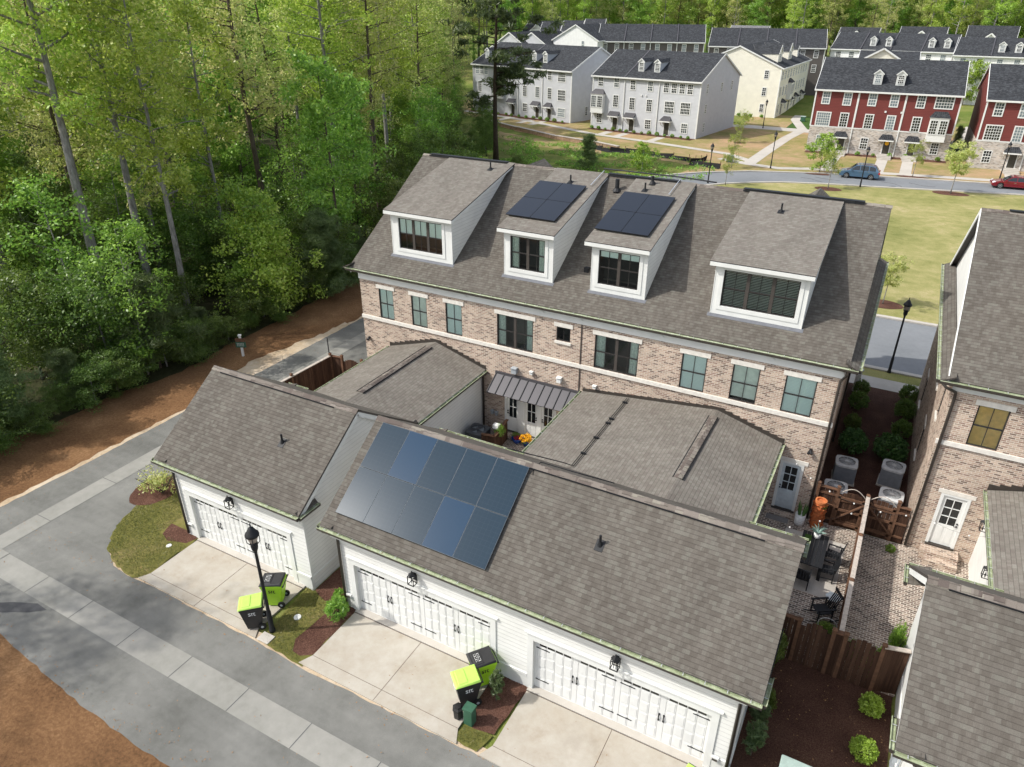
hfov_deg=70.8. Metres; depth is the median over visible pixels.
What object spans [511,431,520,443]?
flower bowl
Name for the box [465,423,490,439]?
air conditioner
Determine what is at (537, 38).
townhouse
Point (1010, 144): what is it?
street lamp
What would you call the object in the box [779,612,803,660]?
wooden fence
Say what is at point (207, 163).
sapling
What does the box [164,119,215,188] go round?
understory bush
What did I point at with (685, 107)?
window
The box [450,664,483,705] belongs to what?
wheeled bin
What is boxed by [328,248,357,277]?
verge brush
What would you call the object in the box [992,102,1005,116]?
window
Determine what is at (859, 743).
shrub
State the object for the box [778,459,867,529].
string lights
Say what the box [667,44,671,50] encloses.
window
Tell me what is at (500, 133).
clay bank
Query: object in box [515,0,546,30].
tree
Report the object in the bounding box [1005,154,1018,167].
door
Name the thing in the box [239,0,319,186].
tree
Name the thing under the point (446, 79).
tree
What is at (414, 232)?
window
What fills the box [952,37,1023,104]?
townhouse
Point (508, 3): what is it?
tree
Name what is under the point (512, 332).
window
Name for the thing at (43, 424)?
verge brush
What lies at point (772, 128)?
lane
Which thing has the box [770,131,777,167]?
street lamp
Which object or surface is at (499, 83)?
pine tree
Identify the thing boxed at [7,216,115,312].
understory bush
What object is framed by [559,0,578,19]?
tree
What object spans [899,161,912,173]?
front walk
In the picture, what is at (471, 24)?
tree
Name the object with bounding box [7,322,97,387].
understory bush
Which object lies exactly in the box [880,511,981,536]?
string lights
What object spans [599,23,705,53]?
townhouse
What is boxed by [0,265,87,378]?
understory bush
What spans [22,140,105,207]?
understory bush
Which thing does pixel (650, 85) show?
window
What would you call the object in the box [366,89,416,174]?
sapling
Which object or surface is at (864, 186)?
kerb
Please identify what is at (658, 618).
garage
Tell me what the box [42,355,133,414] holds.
verge brush
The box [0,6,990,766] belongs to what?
ground
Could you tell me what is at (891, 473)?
air conditioner
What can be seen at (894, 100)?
window
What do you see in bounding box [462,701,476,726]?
utility pedestal
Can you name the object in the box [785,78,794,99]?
bay window
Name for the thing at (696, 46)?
window
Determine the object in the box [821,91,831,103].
window
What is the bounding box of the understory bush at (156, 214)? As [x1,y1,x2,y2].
[95,181,194,288]
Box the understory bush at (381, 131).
[375,118,397,144]
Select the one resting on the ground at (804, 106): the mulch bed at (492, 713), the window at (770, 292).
the mulch bed at (492, 713)
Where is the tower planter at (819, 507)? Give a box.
[809,497,827,528]
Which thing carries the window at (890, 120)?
in the townhouse at (882, 108)
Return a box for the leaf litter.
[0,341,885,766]
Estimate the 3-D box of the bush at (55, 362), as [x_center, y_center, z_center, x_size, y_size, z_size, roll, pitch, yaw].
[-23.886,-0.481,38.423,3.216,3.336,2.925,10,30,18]
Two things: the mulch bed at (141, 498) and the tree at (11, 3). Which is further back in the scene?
the tree at (11, 3)
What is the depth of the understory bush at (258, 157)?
76.89 m
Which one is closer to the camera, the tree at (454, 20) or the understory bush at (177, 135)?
the understory bush at (177, 135)
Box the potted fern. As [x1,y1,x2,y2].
[816,617,836,642]
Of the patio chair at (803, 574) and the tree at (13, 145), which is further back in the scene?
the tree at (13, 145)
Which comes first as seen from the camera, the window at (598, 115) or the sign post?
the sign post
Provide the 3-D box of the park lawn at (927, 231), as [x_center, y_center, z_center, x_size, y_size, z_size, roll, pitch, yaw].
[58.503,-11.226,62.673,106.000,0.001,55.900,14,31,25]
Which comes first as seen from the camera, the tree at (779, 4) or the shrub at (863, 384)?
the shrub at (863, 384)
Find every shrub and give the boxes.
[134,464,175,493]
[324,595,349,622]
[331,587,343,598]
[488,669,504,700]
[741,718,769,754]
[748,703,771,724]
[768,688,776,712]
[774,629,787,666]
[838,427,869,453]
[843,411,862,428]
[847,390,870,409]
[848,734,879,765]
[852,378,870,393]
[858,691,886,718]
[859,642,881,672]
[872,432,910,461]
[885,543,895,552]
[888,620,909,647]
[891,418,913,437]
[893,398,917,419]
[899,384,918,401]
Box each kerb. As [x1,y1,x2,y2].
[648,170,989,183]
[706,181,1023,195]
[863,364,921,378]
[876,314,937,326]
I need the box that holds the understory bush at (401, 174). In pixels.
[385,165,413,206]
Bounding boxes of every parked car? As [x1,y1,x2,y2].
[839,162,880,179]
[989,175,1023,188]
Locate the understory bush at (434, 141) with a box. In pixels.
[407,125,480,167]
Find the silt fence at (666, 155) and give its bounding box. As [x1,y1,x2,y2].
[595,144,720,168]
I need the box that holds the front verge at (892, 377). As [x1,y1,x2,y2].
[862,367,920,385]
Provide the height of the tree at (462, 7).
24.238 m
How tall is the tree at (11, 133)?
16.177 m
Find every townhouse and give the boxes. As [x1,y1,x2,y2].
[314,153,892,522]
[470,42,610,122]
[491,31,540,46]
[525,31,562,44]
[539,22,561,30]
[551,23,604,47]
[561,20,584,31]
[584,19,606,23]
[590,49,741,138]
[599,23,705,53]
[708,27,827,95]
[722,40,811,117]
[805,57,969,162]
[830,32,961,60]
[901,208,1023,597]
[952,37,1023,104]
[962,63,1023,174]
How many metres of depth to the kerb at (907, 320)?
49.30 m
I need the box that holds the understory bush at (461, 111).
[456,94,467,121]
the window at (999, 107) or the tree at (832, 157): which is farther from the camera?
the window at (999, 107)
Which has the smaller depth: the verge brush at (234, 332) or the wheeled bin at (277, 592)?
the wheeled bin at (277, 592)
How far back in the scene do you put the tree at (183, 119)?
89.78 m
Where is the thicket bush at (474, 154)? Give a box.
[460,152,485,157]
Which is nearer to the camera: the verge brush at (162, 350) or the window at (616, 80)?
the verge brush at (162, 350)
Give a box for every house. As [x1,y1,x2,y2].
[523,21,563,30]
[731,25,770,27]
[836,27,881,37]
[858,46,920,59]
[900,26,948,33]
[965,25,1020,37]
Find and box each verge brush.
[0,406,35,439]
[0,409,34,455]
[7,402,67,436]
[34,380,84,414]
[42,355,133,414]
[77,345,158,389]
[88,358,143,399]
[125,347,163,378]
[139,325,190,366]
[161,323,215,365]
[165,314,221,363]
[192,310,235,352]
[213,315,249,339]
[221,276,284,328]
[237,310,263,329]
[253,295,298,323]
[279,290,298,309]
[286,287,303,310]
[290,279,316,303]
[297,247,351,295]
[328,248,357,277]
[333,238,359,282]
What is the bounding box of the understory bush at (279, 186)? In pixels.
[256,178,306,242]
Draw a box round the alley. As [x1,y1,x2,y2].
[0,317,498,766]
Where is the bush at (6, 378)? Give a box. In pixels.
[0,334,44,440]
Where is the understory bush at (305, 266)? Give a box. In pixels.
[287,259,332,300]
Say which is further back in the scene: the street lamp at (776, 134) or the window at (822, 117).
the window at (822, 117)
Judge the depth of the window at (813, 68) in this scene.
155.15 m
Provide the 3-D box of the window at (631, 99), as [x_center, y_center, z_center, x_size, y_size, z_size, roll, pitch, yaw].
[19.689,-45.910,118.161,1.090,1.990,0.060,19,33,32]
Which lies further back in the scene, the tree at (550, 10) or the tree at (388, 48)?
the tree at (550, 10)
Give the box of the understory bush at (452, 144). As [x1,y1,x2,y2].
[434,118,456,151]
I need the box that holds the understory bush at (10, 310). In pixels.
[0,298,37,405]
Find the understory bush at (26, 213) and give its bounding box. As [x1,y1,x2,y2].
[0,150,72,263]
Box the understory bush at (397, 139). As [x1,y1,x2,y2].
[376,135,418,167]
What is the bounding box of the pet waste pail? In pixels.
[453,702,463,719]
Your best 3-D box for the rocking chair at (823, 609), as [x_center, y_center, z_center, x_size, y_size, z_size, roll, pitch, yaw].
[11.030,7.796,25.337,1.184,1.139,0.650,-2,28,-3]
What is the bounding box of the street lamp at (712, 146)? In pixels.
[707,143,713,182]
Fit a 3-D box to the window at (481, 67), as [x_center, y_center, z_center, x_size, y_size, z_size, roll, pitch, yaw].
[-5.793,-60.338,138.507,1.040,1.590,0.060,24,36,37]
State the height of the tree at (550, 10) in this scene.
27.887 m
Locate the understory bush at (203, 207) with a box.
[172,186,226,253]
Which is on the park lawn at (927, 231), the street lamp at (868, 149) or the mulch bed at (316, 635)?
the street lamp at (868, 149)
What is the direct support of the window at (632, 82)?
in the townhouse at (692, 95)
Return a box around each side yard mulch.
[730,658,892,766]
[819,383,913,543]
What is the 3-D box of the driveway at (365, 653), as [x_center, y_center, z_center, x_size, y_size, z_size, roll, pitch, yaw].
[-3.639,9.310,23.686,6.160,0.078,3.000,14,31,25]
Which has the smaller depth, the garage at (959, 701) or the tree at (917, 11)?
the garage at (959, 701)
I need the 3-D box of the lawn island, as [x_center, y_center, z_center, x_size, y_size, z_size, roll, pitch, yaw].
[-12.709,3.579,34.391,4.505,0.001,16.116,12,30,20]
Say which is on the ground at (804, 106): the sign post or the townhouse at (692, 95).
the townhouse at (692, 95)
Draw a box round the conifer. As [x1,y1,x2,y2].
[949,124,965,152]
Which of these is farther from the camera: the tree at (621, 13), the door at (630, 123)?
the tree at (621, 13)
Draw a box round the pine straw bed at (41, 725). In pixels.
[0,634,169,766]
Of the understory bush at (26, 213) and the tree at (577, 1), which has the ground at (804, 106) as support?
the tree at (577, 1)
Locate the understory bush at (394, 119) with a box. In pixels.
[373,91,404,131]
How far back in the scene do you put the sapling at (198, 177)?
50.40 m
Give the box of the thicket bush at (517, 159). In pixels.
[510,154,527,164]
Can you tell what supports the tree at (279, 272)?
on the forest floor
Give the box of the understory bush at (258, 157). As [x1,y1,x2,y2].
[229,139,276,185]
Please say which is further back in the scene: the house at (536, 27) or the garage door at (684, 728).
the house at (536, 27)
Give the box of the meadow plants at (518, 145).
[353,136,714,193]
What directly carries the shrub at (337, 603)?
on the mulch bed at (316, 635)
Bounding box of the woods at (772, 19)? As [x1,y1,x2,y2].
[459,0,1023,45]
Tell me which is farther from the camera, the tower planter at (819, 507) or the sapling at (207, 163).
the sapling at (207, 163)
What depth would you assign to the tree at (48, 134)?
47.86 m
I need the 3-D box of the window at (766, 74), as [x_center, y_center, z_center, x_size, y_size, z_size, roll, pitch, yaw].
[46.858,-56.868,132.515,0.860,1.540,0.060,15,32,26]
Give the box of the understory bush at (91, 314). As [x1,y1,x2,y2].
[14,256,178,367]
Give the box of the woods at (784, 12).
[447,0,1022,43]
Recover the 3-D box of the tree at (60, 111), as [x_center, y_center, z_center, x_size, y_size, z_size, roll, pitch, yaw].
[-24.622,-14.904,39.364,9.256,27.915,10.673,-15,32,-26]
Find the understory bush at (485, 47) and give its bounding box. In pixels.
[480,45,490,54]
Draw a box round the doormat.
[765,512,788,523]
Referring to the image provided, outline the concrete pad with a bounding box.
[785,528,845,596]
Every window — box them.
[379,288,394,319]
[398,218,442,254]
[411,295,427,327]
[446,303,461,335]
[475,65,479,73]
[478,80,481,91]
[480,65,483,73]
[484,66,487,74]
[497,314,532,352]
[511,236,544,272]
[522,85,526,96]
[522,102,526,111]
[535,86,539,97]
[547,71,551,80]
[547,87,551,99]
[557,89,565,101]
[557,108,564,117]
[557,326,570,342]
[558,72,565,82]
[590,88,605,112]
[594,335,638,376]
[596,113,602,122]
[598,77,603,86]
[598,250,639,289]
[612,94,618,107]
[614,78,619,87]
[628,97,635,109]
[630,80,635,90]
[644,119,650,129]
[645,99,652,111]
[647,81,653,91]
[663,82,669,92]
[664,101,674,113]
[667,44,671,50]
[671,83,677,93]
[679,83,685,94]
[679,102,690,115]
[679,353,707,391]
[680,123,687,133]
[681,44,686,51]
[687,84,693,94]
[694,44,698,51]
[720,270,800,318]
[728,364,760,404]
[758,104,763,111]
[761,87,766,95]
[764,70,769,78]
[780,375,817,416]
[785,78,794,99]
[810,65,816,72]
[813,50,818,57]
[814,111,831,126]
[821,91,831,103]
[838,112,849,127]
[842,92,852,105]
[858,137,868,149]
[862,114,874,128]
[867,93,877,105]
[884,115,895,130]
[889,94,899,107]
[909,117,922,132]
[915,96,926,108]
[916,428,924,454]
[925,54,931,59]
[925,111,950,142]
[928,142,939,154]
[933,96,955,109]
[966,405,1010,450]
[980,150,992,162]
[982,124,1003,140]
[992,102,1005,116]
[1010,126,1023,142]
[1017,104,1023,117]
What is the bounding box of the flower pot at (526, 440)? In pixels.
[519,433,532,446]
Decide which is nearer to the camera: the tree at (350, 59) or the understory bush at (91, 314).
the understory bush at (91, 314)
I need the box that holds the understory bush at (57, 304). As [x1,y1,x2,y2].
[0,280,107,371]
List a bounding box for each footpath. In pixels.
[743,131,805,163]
[791,115,806,129]
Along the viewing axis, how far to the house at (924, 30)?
182.92 m
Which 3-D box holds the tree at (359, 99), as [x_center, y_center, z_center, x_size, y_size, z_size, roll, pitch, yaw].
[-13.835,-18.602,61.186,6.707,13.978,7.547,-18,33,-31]
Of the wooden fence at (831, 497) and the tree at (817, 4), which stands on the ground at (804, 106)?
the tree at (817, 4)
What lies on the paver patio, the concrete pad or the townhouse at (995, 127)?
the concrete pad
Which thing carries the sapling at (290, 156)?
on the forest floor
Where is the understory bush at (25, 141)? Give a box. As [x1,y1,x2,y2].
[0,125,36,161]
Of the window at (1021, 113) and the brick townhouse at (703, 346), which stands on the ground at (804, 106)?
the brick townhouse at (703, 346)
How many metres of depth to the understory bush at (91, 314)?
39.38 m
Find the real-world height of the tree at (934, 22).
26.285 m
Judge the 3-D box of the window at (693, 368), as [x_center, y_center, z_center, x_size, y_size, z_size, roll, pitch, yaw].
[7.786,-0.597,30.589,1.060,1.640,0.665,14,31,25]
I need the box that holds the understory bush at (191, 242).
[156,202,236,297]
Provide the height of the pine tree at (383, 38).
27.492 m
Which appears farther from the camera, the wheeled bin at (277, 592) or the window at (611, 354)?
the window at (611, 354)
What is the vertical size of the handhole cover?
0.040 m
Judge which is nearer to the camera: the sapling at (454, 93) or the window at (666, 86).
the sapling at (454, 93)
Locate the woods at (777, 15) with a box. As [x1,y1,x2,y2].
[449,0,1023,44]
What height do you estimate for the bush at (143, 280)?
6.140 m
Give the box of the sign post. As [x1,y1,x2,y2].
[235,334,245,355]
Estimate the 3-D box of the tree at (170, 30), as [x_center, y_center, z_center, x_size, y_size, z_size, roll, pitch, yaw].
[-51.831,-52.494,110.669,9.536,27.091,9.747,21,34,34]
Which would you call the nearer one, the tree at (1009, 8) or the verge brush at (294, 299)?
the verge brush at (294, 299)
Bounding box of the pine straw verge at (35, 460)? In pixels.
[0,281,362,502]
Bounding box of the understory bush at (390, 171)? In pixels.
[373,158,414,203]
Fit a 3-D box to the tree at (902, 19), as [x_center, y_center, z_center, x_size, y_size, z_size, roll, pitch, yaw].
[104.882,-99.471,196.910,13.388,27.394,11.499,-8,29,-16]
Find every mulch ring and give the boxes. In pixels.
[815,186,840,190]
[878,299,902,308]
[896,175,929,178]
[932,191,968,195]
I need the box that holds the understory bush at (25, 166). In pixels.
[0,151,67,237]
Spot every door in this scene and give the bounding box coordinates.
[193,498,293,576]
[356,566,489,653]
[505,397,519,432]
[511,102,514,114]
[522,402,538,437]
[534,642,711,760]
[535,105,539,117]
[539,406,555,432]
[547,108,551,119]
[612,117,617,128]
[628,117,634,130]
[663,122,669,134]
[771,460,804,513]
[836,138,844,150]
[880,141,890,153]
[905,143,915,155]
[924,493,971,550]
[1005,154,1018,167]
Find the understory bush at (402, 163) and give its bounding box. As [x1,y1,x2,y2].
[376,139,425,203]
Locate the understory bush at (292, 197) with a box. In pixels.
[273,189,324,251]
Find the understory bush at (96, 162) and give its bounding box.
[54,134,119,195]
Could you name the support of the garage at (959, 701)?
on the ground at (804, 106)
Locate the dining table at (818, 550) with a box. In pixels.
[800,529,828,580]
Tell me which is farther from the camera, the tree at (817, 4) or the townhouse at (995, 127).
the tree at (817, 4)
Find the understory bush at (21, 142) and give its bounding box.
[0,123,36,157]
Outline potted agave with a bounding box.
[809,523,827,538]
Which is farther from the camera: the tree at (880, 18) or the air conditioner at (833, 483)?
the tree at (880, 18)
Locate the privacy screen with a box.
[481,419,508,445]
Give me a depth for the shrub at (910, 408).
37.34 m
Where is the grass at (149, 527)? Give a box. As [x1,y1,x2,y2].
[108,491,484,748]
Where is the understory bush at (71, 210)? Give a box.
[42,189,100,257]
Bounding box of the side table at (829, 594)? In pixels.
[825,591,839,609]
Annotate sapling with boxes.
[0,170,126,352]
[0,221,38,339]
[62,148,170,295]
[74,212,173,374]
[95,178,135,214]
[152,159,230,289]
[178,151,235,223]
[198,171,295,316]
[231,106,283,213]
[259,133,330,253]
[279,115,330,193]
[306,150,359,245]
[328,121,386,231]
[330,112,364,193]
[359,138,390,205]
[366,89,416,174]
[386,76,429,135]
[391,122,439,163]
[393,96,450,169]
[406,84,458,153]
[413,104,452,154]
[423,95,447,142]
[430,84,466,138]
[442,79,462,127]
[444,58,465,95]
[446,70,466,118]
[463,22,477,64]
[468,35,480,60]
[491,22,507,41]
[514,20,526,31]
[704,21,713,52]
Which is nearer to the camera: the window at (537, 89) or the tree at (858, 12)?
the window at (537, 89)
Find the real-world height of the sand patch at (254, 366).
0.001 m
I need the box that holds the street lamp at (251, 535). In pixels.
[244,523,275,632]
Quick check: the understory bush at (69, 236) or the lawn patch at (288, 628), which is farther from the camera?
the understory bush at (69, 236)
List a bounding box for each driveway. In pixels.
[138,536,305,637]
[298,608,487,743]
[478,685,703,766]
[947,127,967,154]
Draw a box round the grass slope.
[464,112,743,164]
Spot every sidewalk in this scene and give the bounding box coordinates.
[465,110,747,160]
[718,158,990,180]
[849,374,918,392]
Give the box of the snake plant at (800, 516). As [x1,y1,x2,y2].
[794,500,808,526]
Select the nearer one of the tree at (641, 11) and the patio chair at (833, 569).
the patio chair at (833, 569)
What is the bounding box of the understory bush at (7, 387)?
[0,344,31,440]
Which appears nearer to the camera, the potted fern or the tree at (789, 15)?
the potted fern
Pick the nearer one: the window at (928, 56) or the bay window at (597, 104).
the bay window at (597, 104)
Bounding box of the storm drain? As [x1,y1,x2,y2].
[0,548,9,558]
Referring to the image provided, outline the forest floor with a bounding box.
[0,77,458,438]
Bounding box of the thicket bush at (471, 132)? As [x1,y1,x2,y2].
[456,128,482,157]
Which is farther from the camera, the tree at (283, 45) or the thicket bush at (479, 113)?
the thicket bush at (479, 113)
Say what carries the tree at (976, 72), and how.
on the ground at (804, 106)
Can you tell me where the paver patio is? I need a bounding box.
[756,505,968,696]
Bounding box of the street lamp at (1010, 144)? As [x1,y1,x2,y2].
[999,141,1012,178]
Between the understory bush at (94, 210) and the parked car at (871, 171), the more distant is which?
the parked car at (871, 171)
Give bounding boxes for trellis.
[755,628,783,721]
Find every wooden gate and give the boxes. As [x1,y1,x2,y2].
[343,359,362,371]
[792,623,830,671]
[831,489,865,530]
[836,639,879,688]
[864,497,896,539]
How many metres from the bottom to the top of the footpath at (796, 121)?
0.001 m
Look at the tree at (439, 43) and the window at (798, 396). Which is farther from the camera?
the tree at (439, 43)
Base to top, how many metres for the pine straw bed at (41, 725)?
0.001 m
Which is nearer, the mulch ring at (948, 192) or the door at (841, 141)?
the mulch ring at (948, 192)
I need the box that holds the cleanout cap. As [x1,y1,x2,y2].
[294,614,301,619]
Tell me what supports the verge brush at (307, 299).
on the forest floor
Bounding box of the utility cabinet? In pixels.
[779,754,811,766]
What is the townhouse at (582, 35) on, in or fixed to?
on the ground at (804, 106)
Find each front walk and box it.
[614,133,628,136]
[647,137,664,140]
[875,159,887,171]
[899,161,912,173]
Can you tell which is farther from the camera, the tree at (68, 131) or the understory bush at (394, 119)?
the understory bush at (394, 119)
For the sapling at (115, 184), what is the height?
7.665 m
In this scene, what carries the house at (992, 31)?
on the ground at (804, 106)
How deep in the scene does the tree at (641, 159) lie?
90.78 m
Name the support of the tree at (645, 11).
on the ground at (804, 106)
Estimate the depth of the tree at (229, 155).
59.90 m
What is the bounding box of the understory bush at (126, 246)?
[66,224,172,313]
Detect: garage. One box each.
[150,365,420,589]
[316,415,810,766]
[889,562,1023,766]
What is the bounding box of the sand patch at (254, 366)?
[237,322,346,374]
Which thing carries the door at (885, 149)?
in the townhouse at (882, 108)
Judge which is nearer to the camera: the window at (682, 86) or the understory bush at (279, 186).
the understory bush at (279, 186)
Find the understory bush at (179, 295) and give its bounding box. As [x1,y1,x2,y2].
[153,266,221,325]
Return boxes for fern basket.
[493,422,505,436]
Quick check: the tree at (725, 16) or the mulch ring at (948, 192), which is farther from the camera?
the tree at (725, 16)
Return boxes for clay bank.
[498,131,600,153]
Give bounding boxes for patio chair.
[796,568,811,590]
[818,555,840,583]
[824,543,847,563]
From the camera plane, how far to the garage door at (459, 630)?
24.32 m
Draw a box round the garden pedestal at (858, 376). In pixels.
[852,369,863,391]
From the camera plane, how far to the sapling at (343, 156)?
76.38 m
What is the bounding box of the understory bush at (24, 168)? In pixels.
[3,163,73,233]
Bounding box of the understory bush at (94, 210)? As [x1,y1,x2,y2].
[78,195,164,272]
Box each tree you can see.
[0,0,67,184]
[0,0,77,221]
[0,0,108,182]
[0,0,110,216]
[0,0,118,339]
[0,0,194,317]
[0,2,107,184]
[0,8,36,323]
[0,53,16,118]
[0,82,33,173]
[0,100,53,315]
[1,0,101,190]
[31,0,204,293]
[36,2,172,175]
[38,0,224,309]
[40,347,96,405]
[65,55,193,271]
[78,7,163,140]
[108,0,189,210]
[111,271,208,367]
[117,0,237,182]
[124,0,171,200]
[124,0,183,153]
[126,0,247,253]
[144,0,302,257]
[154,0,187,116]
[160,0,283,188]
[169,40,257,210]
[170,26,226,124]
[186,29,253,160]
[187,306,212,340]
[193,0,313,235]
[198,183,327,315]
[212,0,269,135]
[227,2,261,137]
[232,0,300,160]
[233,0,270,129]
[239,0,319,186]
[245,0,328,187]
[245,1,296,147]
[253,0,384,224]
[260,0,375,182]
[265,0,360,171]
[267,1,350,114]
[270,48,398,249]
[290,203,359,295]
[313,78,397,236]
[325,0,420,212]
[329,0,411,174]
[330,0,400,178]
[332,9,375,128]
[335,0,438,194]
[343,224,366,260]
[349,0,415,129]
[351,1,425,140]
[365,27,412,126]
[375,0,450,161]
[385,4,440,128]
[387,0,472,131]
[395,7,444,105]
[410,16,448,99]
[424,0,466,115]
[425,45,463,124]
[429,0,450,45]
[436,0,474,97]
[440,0,564,159]
[442,1,464,47]
[447,0,462,54]
[449,0,470,62]
[460,0,480,60]
[467,2,494,57]
[474,2,488,56]
[480,4,494,45]
[492,0,519,34]
[505,1,528,31]
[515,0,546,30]
[523,0,546,20]
[528,1,549,20]
[540,0,565,20]
[544,0,558,20]
[549,0,572,20]
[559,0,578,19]
[569,0,580,19]
[571,0,612,18]
[574,133,603,169]
[575,0,596,19]
[581,1,612,18]
[583,0,604,18]
[602,0,619,23]
[604,0,625,20]
[604,0,639,23]
[614,0,653,23]
[615,0,636,23]
[624,141,660,171]
[626,0,660,23]
[635,0,661,23]
[655,0,677,23]
[668,0,697,22]
[672,0,703,23]
[674,0,692,23]
[688,0,711,23]
[698,0,725,52]
[699,3,725,44]
[701,0,723,51]
[716,0,739,27]
[721,0,747,27]
[721,151,740,184]
[726,0,749,22]
[728,131,747,167]
[733,109,755,139]
[736,0,758,24]
[740,0,773,24]
[744,0,771,25]
[758,0,785,22]
[763,4,781,27]
[766,0,782,25]
[780,0,806,27]
[785,0,807,28]
[789,0,823,28]
[789,0,827,28]
[802,0,831,28]
[804,132,843,171]
[810,0,842,28]
[813,0,848,59]
[822,144,844,188]
[826,0,850,42]
[835,0,877,33]
[843,0,868,26]
[856,0,881,26]
[859,0,900,26]
[870,0,917,32]
[871,0,905,32]
[874,0,906,25]
[881,251,914,303]
[895,0,938,31]
[907,139,930,176]
[909,0,940,26]
[920,0,951,26]
[921,0,973,34]
[930,0,957,26]
[944,0,985,33]
[944,139,983,193]
[951,1,995,33]
[959,0,996,36]
[962,58,989,103]
[979,0,1023,33]
[980,0,1017,25]
[1000,0,1023,36]
[1010,0,1023,37]
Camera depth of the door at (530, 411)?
35.63 m
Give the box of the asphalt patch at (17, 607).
[0,602,45,611]
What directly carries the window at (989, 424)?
in the brick townhouse at (966, 472)
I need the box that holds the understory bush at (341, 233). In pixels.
[285,201,369,278]
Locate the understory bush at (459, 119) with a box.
[437,97,470,136]
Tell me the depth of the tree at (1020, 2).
183.63 m
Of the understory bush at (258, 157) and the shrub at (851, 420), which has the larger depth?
the understory bush at (258, 157)
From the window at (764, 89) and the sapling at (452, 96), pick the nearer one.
the sapling at (452, 96)
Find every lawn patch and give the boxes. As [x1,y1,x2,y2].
[258,587,352,665]
[457,724,491,750]
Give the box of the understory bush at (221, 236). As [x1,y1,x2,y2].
[187,214,275,299]
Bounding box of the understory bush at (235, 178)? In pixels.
[209,168,257,216]
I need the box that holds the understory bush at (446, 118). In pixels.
[429,115,456,146]
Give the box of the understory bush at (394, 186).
[348,170,410,235]
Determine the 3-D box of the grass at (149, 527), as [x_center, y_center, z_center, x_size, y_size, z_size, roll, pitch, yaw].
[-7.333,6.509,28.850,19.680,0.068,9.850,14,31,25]
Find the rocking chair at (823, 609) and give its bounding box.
[803,587,843,622]
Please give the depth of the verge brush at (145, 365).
41.25 m
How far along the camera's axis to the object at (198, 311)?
45.11 m
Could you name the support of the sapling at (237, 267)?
on the forest floor
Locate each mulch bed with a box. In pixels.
[129,477,175,504]
[163,524,196,542]
[293,568,355,655]
[471,110,566,123]
[472,676,527,734]
[587,128,693,139]
[805,150,945,162]
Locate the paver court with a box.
[486,425,524,450]
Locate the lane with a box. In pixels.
[733,124,808,132]
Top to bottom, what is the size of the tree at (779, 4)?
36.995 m
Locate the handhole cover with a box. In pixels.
[257,631,274,643]
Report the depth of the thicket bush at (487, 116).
99.39 m
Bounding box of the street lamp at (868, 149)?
[859,145,870,186]
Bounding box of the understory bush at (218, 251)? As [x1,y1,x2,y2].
[189,223,245,293]
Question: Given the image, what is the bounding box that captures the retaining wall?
[491,120,619,147]
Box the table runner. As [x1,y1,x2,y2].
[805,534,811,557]
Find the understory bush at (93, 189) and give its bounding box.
[53,184,111,253]
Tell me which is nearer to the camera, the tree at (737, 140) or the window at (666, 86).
the tree at (737, 140)
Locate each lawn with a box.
[461,100,783,157]
[681,115,1023,182]
[714,183,1023,323]
[786,116,810,128]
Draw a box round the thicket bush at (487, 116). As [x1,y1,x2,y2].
[464,111,503,155]
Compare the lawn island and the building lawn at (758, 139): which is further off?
the building lawn at (758, 139)
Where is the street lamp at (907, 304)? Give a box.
[887,298,911,372]
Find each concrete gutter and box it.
[0,332,365,548]
[0,554,388,766]
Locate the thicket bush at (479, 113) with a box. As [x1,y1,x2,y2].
[463,101,501,138]
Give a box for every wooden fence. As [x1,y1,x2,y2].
[280,352,343,390]
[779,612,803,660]
[809,480,841,525]
[821,627,849,677]
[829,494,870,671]
[868,642,911,693]
[886,500,911,543]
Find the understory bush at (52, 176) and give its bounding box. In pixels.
[28,159,69,207]
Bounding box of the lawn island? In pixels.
[107,492,197,577]
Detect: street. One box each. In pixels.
[657,172,1023,193]
[864,317,936,374]
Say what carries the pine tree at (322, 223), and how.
on the pine straw verge at (35, 460)
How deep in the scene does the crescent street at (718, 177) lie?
88.06 m
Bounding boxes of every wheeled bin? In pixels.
[237,592,266,629]
[258,572,289,607]
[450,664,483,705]
[466,646,498,686]
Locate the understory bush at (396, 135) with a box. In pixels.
[377,127,424,163]
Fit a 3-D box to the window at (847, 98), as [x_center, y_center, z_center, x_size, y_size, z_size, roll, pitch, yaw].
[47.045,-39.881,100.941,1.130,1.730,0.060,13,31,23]
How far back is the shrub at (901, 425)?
35.80 m
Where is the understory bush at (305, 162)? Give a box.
[285,145,322,176]
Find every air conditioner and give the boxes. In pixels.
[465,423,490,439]
[824,479,847,506]
[831,455,857,486]
[874,486,904,517]
[876,459,905,490]
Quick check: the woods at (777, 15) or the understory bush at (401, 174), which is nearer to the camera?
the understory bush at (401, 174)
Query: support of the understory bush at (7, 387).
on the forest floor
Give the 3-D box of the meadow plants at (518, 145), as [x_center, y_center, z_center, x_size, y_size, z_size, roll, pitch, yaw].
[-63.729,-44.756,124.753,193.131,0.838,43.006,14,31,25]
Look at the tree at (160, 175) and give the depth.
40.37 m
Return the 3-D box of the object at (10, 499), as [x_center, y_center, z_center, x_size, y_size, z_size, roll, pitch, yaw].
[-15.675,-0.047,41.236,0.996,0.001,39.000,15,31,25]
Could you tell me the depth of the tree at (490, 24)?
206.36 m
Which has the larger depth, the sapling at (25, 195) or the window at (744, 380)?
the sapling at (25, 195)
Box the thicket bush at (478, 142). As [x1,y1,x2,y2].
[471,118,500,149]
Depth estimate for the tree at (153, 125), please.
52.76 m

